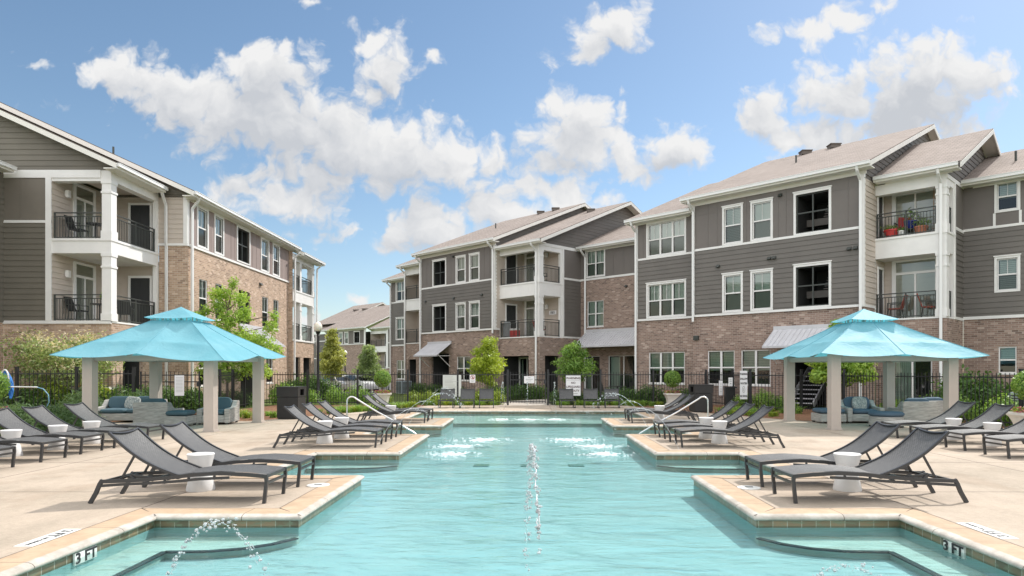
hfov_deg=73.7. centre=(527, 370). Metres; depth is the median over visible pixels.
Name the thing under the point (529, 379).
sign
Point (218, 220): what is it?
window
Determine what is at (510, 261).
door
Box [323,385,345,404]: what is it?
shrub
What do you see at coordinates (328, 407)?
chaise lounge
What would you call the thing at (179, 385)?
sign
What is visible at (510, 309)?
door
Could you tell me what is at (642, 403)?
grass clump
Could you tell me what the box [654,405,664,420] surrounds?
side table
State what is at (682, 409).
pool handrail
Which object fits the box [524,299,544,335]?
patio door
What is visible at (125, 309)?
patio chair
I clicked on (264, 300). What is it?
window
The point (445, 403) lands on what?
grass clump
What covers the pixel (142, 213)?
door
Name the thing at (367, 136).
sky
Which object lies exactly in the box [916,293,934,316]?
patio chair
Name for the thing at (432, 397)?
shrub
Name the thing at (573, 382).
sign
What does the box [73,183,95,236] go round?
patio door
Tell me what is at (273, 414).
grass clump
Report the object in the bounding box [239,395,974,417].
ground
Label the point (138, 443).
chaise lounge
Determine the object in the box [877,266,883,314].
door
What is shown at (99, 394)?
hedge shrub
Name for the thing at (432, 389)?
hedge shrub
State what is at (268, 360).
window
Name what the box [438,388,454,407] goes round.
lounge chair
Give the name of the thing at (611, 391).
lounge chair
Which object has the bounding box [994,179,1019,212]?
window
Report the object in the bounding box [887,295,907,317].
patio chair
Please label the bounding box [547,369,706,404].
metal fence
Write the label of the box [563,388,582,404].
shrub
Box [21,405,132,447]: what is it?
chaise lounge
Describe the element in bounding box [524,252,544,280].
patio door
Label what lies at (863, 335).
pavilion
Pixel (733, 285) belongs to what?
window
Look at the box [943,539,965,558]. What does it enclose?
depth marker
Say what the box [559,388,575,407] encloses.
lounge chair
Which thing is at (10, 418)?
chaise lounge
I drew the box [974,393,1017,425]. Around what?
shrub
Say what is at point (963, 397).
hedge shrub
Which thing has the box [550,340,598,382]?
tree
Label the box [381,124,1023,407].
apartment building
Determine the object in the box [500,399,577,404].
path
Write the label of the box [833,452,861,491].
side table
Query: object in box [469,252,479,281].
window
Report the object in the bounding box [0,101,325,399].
apartment building
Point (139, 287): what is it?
door
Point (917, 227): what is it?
potted plant
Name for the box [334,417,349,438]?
side table
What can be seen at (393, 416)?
side table
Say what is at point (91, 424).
side table
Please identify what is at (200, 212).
window
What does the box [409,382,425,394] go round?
hedge shrub
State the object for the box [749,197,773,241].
window
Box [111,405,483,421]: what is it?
mulch bed
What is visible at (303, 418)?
chaise lounge
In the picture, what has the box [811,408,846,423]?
ottoman
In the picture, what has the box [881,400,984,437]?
chaise lounge
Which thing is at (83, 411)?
chaise lounge
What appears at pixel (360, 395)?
shrub
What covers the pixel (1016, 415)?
potted topiary
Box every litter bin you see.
[276,386,306,418]
[688,384,712,411]
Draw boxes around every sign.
[175,375,183,395]
[443,375,460,396]
[470,375,474,382]
[524,376,533,382]
[566,375,580,395]
[719,381,722,394]
[728,378,732,385]
[740,371,746,398]
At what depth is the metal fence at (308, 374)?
31.34 m
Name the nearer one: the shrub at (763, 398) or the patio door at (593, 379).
the shrub at (763, 398)
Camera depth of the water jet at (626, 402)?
14.94 m
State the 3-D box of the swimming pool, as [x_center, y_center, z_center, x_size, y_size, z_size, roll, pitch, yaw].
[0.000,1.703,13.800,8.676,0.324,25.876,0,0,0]
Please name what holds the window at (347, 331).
in the apartment building at (350, 324)
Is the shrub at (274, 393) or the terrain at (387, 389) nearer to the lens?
the shrub at (274, 393)
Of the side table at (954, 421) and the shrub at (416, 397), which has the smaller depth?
the side table at (954, 421)
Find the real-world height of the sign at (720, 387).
0.620 m
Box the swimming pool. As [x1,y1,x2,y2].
[0,410,1023,575]
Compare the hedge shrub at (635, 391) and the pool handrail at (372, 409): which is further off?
the hedge shrub at (635, 391)
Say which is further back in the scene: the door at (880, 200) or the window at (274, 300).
the window at (274, 300)
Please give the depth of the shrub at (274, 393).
32.40 m
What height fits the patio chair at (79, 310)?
0.982 m
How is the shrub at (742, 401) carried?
on the mulch bed at (805, 415)
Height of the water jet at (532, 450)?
1.208 m
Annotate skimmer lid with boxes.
[307,483,329,486]
[737,485,760,489]
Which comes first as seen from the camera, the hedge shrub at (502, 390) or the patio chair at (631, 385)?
the hedge shrub at (502, 390)
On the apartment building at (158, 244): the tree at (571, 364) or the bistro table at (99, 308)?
the bistro table at (99, 308)
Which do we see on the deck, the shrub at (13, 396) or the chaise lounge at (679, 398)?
the chaise lounge at (679, 398)
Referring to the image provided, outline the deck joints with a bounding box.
[0,406,1023,521]
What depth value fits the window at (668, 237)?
34.61 m
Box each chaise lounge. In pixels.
[0,407,104,454]
[0,437,67,461]
[0,445,15,466]
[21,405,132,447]
[63,402,164,438]
[88,427,286,503]
[142,421,314,487]
[272,405,383,447]
[291,402,392,441]
[317,400,402,436]
[357,394,428,422]
[363,393,432,420]
[624,393,693,419]
[628,394,698,422]
[653,400,739,436]
[663,402,764,441]
[674,405,785,447]
[744,421,917,487]
[771,427,968,503]
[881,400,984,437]
[909,403,1023,443]
[944,418,1023,450]
[982,434,1023,458]
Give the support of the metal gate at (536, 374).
attached to the metal fence at (308, 374)
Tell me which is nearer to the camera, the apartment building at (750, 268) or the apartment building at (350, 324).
the apartment building at (750, 268)
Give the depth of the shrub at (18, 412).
15.79 m
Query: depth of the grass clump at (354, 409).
25.90 m
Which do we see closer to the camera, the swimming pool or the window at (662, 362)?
the swimming pool
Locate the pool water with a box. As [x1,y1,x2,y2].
[106,414,977,569]
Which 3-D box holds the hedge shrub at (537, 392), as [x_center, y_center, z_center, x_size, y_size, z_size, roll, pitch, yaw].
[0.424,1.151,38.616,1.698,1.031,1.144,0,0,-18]
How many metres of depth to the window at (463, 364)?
45.56 m
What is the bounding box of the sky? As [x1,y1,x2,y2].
[0,0,1023,340]
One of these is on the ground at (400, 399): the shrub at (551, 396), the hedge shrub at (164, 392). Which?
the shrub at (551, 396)
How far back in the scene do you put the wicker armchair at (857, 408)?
20.40 m
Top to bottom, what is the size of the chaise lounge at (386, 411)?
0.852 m
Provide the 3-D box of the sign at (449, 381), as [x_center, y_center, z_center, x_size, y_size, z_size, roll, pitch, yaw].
[-3.460,0.700,31.314,0.840,0.990,0.015,0,0,0]
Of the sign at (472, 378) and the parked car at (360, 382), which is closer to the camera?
the sign at (472, 378)
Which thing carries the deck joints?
on the deck
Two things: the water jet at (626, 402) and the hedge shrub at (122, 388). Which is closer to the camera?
the water jet at (626, 402)
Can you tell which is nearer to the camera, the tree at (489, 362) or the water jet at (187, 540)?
the water jet at (187, 540)
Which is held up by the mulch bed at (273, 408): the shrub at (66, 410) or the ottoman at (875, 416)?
the shrub at (66, 410)
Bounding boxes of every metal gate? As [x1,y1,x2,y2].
[140,371,200,409]
[510,372,545,402]
[708,372,730,404]
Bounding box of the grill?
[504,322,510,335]
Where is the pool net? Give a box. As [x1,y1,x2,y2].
[1,369,37,397]
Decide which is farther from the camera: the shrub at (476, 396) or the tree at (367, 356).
the tree at (367, 356)
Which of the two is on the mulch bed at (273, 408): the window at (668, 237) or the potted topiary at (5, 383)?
the potted topiary at (5, 383)
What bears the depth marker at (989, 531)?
on the deck
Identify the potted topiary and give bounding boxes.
[0,371,14,411]
[373,370,391,403]
[663,370,681,405]
[1006,371,1023,423]
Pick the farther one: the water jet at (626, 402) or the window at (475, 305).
the window at (475, 305)
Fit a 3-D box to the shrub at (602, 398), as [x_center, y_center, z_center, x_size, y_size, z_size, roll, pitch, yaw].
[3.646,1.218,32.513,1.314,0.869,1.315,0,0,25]
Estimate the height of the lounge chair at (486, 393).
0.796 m
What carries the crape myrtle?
on the ground at (400, 399)
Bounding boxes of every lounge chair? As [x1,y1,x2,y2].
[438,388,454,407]
[459,388,474,407]
[479,388,493,407]
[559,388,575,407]
[583,388,599,407]
[604,388,619,407]
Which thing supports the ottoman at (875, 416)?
on the deck
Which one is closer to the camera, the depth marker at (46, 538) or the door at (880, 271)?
the depth marker at (46, 538)
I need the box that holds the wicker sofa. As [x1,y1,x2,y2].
[98,396,166,420]
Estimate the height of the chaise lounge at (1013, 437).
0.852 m
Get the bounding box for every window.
[197,205,208,250]
[199,279,206,316]
[199,362,202,386]
[214,213,223,256]
[215,283,222,320]
[261,237,268,272]
[262,296,267,328]
[266,359,273,383]
[272,243,279,276]
[274,300,278,329]
[339,332,342,343]
[344,331,348,343]
[395,317,403,339]
[396,280,403,301]
[397,360,403,379]
[455,254,465,282]
[455,302,465,329]
[457,356,469,380]
[468,300,479,329]
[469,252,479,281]
[585,248,604,277]
[587,300,603,327]
[645,216,685,257]
[645,279,686,318]
[649,352,684,384]
[708,350,734,385]
[721,202,743,245]
[721,271,742,312]
[741,350,770,386]
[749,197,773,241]
[749,268,772,310]
[993,253,1020,292]
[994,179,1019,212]
[999,347,1016,374]
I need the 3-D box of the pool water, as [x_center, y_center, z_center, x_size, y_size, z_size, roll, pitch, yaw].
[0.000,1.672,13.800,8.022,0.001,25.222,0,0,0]
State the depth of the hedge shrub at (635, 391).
32.53 m
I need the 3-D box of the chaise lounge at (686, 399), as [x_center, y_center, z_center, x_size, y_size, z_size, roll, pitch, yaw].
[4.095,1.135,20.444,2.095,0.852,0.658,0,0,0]
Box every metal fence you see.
[3,367,135,409]
[203,369,251,406]
[264,369,508,404]
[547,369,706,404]
[731,369,1023,424]
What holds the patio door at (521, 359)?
in the apartment building at (750, 268)
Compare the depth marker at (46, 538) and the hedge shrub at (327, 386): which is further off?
the hedge shrub at (327, 386)
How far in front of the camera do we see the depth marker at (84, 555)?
6.15 m
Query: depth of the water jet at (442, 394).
16.39 m
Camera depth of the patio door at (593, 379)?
43.71 m
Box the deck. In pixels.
[0,405,1023,557]
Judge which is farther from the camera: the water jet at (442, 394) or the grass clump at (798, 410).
the grass clump at (798, 410)
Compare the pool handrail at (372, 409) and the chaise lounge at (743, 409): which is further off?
the pool handrail at (372, 409)
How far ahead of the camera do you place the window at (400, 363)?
57.95 m
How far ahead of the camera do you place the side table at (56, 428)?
13.30 m
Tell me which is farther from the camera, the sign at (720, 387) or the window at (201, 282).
the window at (201, 282)
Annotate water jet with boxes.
[166,517,268,575]
[404,392,481,439]
[522,443,542,570]
[574,393,650,434]
[594,400,662,445]
[604,407,678,451]
[812,562,881,575]
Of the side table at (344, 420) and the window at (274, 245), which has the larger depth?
the window at (274, 245)
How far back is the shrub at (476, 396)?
31.62 m
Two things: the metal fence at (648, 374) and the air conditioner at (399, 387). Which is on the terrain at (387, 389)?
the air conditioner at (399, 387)
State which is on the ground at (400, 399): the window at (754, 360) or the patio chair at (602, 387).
the patio chair at (602, 387)
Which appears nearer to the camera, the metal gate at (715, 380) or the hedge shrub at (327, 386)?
the metal gate at (715, 380)
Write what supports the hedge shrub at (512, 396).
on the ground at (400, 399)
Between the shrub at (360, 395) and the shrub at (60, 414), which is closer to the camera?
the shrub at (60, 414)
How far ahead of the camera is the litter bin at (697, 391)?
25.27 m
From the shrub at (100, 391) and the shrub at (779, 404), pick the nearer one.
the shrub at (100, 391)
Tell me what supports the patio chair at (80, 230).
on the apartment building at (158, 244)
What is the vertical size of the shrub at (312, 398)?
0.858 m
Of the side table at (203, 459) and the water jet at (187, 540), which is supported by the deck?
the side table at (203, 459)
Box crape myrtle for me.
[0,326,124,392]
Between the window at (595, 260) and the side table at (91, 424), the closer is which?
the side table at (91, 424)
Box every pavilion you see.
[49,307,285,431]
[763,309,989,429]
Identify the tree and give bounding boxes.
[193,276,285,381]
[319,327,346,387]
[351,344,388,391]
[466,336,507,388]
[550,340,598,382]
[804,318,877,399]
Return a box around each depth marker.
[13,529,80,546]
[73,545,96,565]
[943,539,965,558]
[957,523,1018,538]
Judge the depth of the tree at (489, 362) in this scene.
34.81 m
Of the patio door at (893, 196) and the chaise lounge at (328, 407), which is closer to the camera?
the chaise lounge at (328, 407)
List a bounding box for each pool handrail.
[346,396,415,433]
[639,396,708,433]
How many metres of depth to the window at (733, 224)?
31.57 m
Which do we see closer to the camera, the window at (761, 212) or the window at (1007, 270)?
the window at (1007, 270)
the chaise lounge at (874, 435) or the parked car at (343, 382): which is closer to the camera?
the chaise lounge at (874, 435)
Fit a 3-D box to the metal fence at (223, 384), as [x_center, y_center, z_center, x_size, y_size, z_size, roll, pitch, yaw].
[-12.050,0.775,27.925,0.112,1.650,6.922,0,0,-8]
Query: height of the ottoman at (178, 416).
0.435 m
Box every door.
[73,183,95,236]
[73,261,95,320]
[128,203,152,249]
[128,276,152,323]
[505,255,516,284]
[505,303,516,328]
[519,357,528,390]
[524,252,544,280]
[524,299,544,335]
[586,356,599,394]
[609,355,634,390]
[877,197,883,238]
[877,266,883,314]
[892,188,935,231]
[892,257,935,317]
[895,361,931,404]
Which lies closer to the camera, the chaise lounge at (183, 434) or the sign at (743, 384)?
the chaise lounge at (183, 434)
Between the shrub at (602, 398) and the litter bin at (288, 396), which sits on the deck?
the litter bin at (288, 396)
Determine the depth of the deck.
9.62 m
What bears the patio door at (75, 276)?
in the apartment building at (158, 244)
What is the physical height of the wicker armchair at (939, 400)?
0.762 m
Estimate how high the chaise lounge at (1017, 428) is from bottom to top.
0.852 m
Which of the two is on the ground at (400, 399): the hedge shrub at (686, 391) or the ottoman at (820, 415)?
the hedge shrub at (686, 391)
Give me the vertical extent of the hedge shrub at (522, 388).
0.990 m
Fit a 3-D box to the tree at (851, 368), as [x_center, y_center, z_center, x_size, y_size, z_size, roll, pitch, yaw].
[11.498,-0.132,25.041,2.704,3.545,1.524,0,0,0]
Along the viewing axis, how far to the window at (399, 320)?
57.78 m
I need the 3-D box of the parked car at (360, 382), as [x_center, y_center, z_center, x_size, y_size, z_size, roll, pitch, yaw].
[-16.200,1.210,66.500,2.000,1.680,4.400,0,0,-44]
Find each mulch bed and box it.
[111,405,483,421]
[571,405,1008,428]
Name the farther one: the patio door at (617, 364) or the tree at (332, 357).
the tree at (332, 357)
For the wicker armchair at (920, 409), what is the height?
0.762 m
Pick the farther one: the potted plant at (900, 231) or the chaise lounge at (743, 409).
the potted plant at (900, 231)
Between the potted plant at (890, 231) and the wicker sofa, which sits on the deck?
the wicker sofa
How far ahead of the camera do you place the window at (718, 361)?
32.25 m
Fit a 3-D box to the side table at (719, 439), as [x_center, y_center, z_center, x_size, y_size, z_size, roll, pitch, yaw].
[4.100,1.313,14.580,0.350,0.474,0.350,0,0,-44]
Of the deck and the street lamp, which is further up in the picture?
the street lamp
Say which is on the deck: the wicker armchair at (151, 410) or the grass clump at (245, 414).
the wicker armchair at (151, 410)
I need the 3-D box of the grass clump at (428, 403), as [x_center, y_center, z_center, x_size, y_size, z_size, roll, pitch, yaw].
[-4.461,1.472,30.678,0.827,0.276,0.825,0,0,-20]
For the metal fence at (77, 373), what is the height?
1.650 m
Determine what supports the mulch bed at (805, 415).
on the ground at (400, 399)
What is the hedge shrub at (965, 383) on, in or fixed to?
on the ground at (400, 399)
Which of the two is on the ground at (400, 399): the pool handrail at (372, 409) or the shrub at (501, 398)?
the shrub at (501, 398)
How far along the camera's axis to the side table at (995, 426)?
13.98 m
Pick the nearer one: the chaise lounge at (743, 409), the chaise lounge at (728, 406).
the chaise lounge at (743, 409)
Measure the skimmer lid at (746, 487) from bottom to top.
0.019 m
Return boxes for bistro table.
[86,222,101,236]
[90,303,101,320]
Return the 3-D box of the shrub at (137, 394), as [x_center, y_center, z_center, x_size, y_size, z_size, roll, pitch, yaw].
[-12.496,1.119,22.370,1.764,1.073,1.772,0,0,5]
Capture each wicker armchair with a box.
[133,398,183,425]
[197,397,238,424]
[841,397,884,422]
[887,398,937,421]
[924,397,942,415]
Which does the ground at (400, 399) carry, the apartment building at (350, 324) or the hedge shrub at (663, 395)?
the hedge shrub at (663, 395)
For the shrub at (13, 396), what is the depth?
23.44 m
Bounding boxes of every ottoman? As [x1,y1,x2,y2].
[164,410,196,424]
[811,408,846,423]
[868,411,904,427]
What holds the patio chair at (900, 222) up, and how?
on the apartment building at (750, 268)
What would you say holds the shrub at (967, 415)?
on the mulch bed at (805, 415)
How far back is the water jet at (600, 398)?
16.39 m
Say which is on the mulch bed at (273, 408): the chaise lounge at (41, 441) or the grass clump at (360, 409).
the grass clump at (360, 409)
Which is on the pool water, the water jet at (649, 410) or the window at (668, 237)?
the water jet at (649, 410)
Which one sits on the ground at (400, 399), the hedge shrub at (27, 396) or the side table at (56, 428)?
the hedge shrub at (27, 396)
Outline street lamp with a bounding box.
[314,322,321,400]
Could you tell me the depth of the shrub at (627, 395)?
32.02 m
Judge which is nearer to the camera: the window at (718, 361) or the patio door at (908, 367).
the patio door at (908, 367)
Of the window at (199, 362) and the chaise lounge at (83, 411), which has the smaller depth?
the chaise lounge at (83, 411)
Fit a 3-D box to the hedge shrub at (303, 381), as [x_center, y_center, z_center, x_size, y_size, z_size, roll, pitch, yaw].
[-12.530,0.897,38.690,3.108,1.544,2.012,0,0,7]
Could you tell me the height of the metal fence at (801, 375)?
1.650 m
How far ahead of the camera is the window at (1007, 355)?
27.38 m
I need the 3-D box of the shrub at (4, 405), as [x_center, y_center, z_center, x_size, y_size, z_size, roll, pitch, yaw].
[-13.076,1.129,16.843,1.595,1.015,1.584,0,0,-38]
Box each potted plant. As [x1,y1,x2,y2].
[881,224,900,237]
[897,227,908,235]
[901,207,918,227]
[912,218,930,233]
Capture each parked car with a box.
[321,375,352,390]
[344,375,380,390]
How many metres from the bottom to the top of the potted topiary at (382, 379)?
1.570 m
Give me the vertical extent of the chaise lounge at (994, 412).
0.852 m
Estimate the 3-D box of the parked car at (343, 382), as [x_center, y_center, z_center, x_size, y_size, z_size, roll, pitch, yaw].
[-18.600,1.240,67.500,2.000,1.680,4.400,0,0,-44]
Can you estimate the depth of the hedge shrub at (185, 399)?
24.60 m
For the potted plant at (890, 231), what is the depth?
27.95 m
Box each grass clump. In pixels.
[240,410,251,417]
[266,410,276,417]
[350,406,358,412]
[353,405,369,411]
[421,400,431,405]
[441,401,449,405]
[637,400,645,405]
[795,406,806,413]
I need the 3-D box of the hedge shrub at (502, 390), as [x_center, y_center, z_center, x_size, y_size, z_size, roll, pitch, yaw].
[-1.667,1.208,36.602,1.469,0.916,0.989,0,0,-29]
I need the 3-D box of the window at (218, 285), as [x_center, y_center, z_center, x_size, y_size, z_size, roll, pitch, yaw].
[-15.240,-3.280,32.975,0.780,1.780,0.890,0,0,0]
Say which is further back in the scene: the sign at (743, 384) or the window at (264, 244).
the window at (264, 244)
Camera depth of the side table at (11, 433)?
12.28 m
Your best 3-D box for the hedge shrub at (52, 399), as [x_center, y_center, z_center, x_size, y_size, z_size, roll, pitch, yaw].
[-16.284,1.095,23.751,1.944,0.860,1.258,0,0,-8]
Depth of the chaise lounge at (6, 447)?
10.90 m
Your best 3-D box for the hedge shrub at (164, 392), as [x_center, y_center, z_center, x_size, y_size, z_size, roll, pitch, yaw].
[-13.384,0.925,24.597,1.884,1.207,1.268,0,0,-19]
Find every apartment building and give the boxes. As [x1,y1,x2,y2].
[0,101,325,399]
[304,302,389,390]
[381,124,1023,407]
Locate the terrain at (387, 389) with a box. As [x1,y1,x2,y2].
[343,389,417,394]
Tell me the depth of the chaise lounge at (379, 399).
21.59 m
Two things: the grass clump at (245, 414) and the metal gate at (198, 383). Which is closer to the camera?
the grass clump at (245, 414)
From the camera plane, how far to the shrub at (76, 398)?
21.88 m
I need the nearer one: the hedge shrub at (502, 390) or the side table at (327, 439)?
the side table at (327, 439)
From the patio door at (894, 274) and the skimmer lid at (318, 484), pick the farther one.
the patio door at (894, 274)
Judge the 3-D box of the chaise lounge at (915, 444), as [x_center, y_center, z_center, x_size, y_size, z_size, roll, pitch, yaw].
[4.119,1.135,8.299,2.095,0.852,0.658,0,0,-2]
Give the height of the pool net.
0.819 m
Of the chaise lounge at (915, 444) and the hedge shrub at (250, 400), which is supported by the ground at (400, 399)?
the hedge shrub at (250, 400)
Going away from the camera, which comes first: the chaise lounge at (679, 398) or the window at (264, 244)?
the chaise lounge at (679, 398)
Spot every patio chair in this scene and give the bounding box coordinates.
[64,215,89,236]
[64,296,88,320]
[117,300,133,323]
[598,382,610,391]
[627,382,634,389]
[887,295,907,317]
[894,217,908,234]
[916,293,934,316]
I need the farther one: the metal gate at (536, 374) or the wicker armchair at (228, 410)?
the metal gate at (536, 374)
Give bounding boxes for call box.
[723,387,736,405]
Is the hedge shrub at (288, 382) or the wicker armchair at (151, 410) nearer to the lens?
the wicker armchair at (151, 410)
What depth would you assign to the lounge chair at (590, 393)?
28.85 m
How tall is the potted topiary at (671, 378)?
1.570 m
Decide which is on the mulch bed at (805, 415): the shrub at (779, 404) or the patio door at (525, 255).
the shrub at (779, 404)
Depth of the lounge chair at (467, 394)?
28.80 m
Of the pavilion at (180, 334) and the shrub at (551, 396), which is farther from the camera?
the shrub at (551, 396)
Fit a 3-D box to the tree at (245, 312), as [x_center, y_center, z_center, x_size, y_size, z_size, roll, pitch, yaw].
[-12.695,-1.212,29.056,4.760,5.704,2.135,0,0,0]
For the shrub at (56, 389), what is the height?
1.334 m
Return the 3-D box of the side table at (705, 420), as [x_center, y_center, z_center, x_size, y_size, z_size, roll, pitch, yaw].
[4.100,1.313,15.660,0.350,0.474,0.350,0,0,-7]
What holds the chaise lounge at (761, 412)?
on the deck
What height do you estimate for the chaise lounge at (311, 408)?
0.852 m
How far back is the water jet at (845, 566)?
5.15 m
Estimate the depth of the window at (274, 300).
40.69 m
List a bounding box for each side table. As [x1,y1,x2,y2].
[0,429,22,456]
[47,425,68,449]
[82,421,100,443]
[186,452,214,491]
[316,420,332,443]
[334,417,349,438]
[385,405,395,419]
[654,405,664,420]
[698,417,713,438]
[711,420,727,443]
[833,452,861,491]
[945,418,961,439]
[982,422,1002,446]
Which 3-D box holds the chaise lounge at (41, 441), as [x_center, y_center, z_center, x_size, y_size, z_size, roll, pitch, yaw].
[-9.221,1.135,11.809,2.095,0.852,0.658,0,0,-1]
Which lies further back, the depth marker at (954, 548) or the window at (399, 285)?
the window at (399, 285)
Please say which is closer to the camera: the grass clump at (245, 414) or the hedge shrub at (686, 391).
the grass clump at (245, 414)
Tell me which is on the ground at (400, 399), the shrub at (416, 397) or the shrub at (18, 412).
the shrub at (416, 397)
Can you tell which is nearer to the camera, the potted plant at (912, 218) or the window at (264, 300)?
the potted plant at (912, 218)
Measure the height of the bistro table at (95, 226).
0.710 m
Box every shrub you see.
[0,384,55,409]
[0,385,32,406]
[0,396,23,414]
[0,396,67,435]
[20,399,83,430]
[34,390,73,409]
[35,378,74,407]
[52,400,81,426]
[53,385,107,407]
[62,386,111,402]
[73,382,115,405]
[98,384,144,402]
[121,389,176,407]
[139,380,181,407]
[167,387,202,411]
[230,388,251,406]
[266,379,297,399]
[268,381,292,404]
[284,373,326,397]
[302,376,340,398]
[310,391,321,403]
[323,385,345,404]
[340,384,372,404]
[404,391,424,404]
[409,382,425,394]
[420,389,446,401]
[423,383,441,394]
[469,388,492,404]
[484,387,505,404]
[492,385,509,400]
[499,385,519,399]
[509,383,537,399]
[523,382,549,399]
[546,389,566,404]
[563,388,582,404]
[593,391,612,404]
[610,388,638,404]
[619,386,647,403]
[636,384,665,404]
[655,388,682,403]
[679,385,687,404]
[734,394,760,409]
[752,388,778,406]
[767,394,797,410]
[919,364,1012,413]
[935,388,986,416]
[960,394,980,421]
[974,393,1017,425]
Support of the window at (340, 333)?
in the apartment building at (350, 324)
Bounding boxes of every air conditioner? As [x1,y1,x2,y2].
[396,380,411,393]
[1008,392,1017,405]

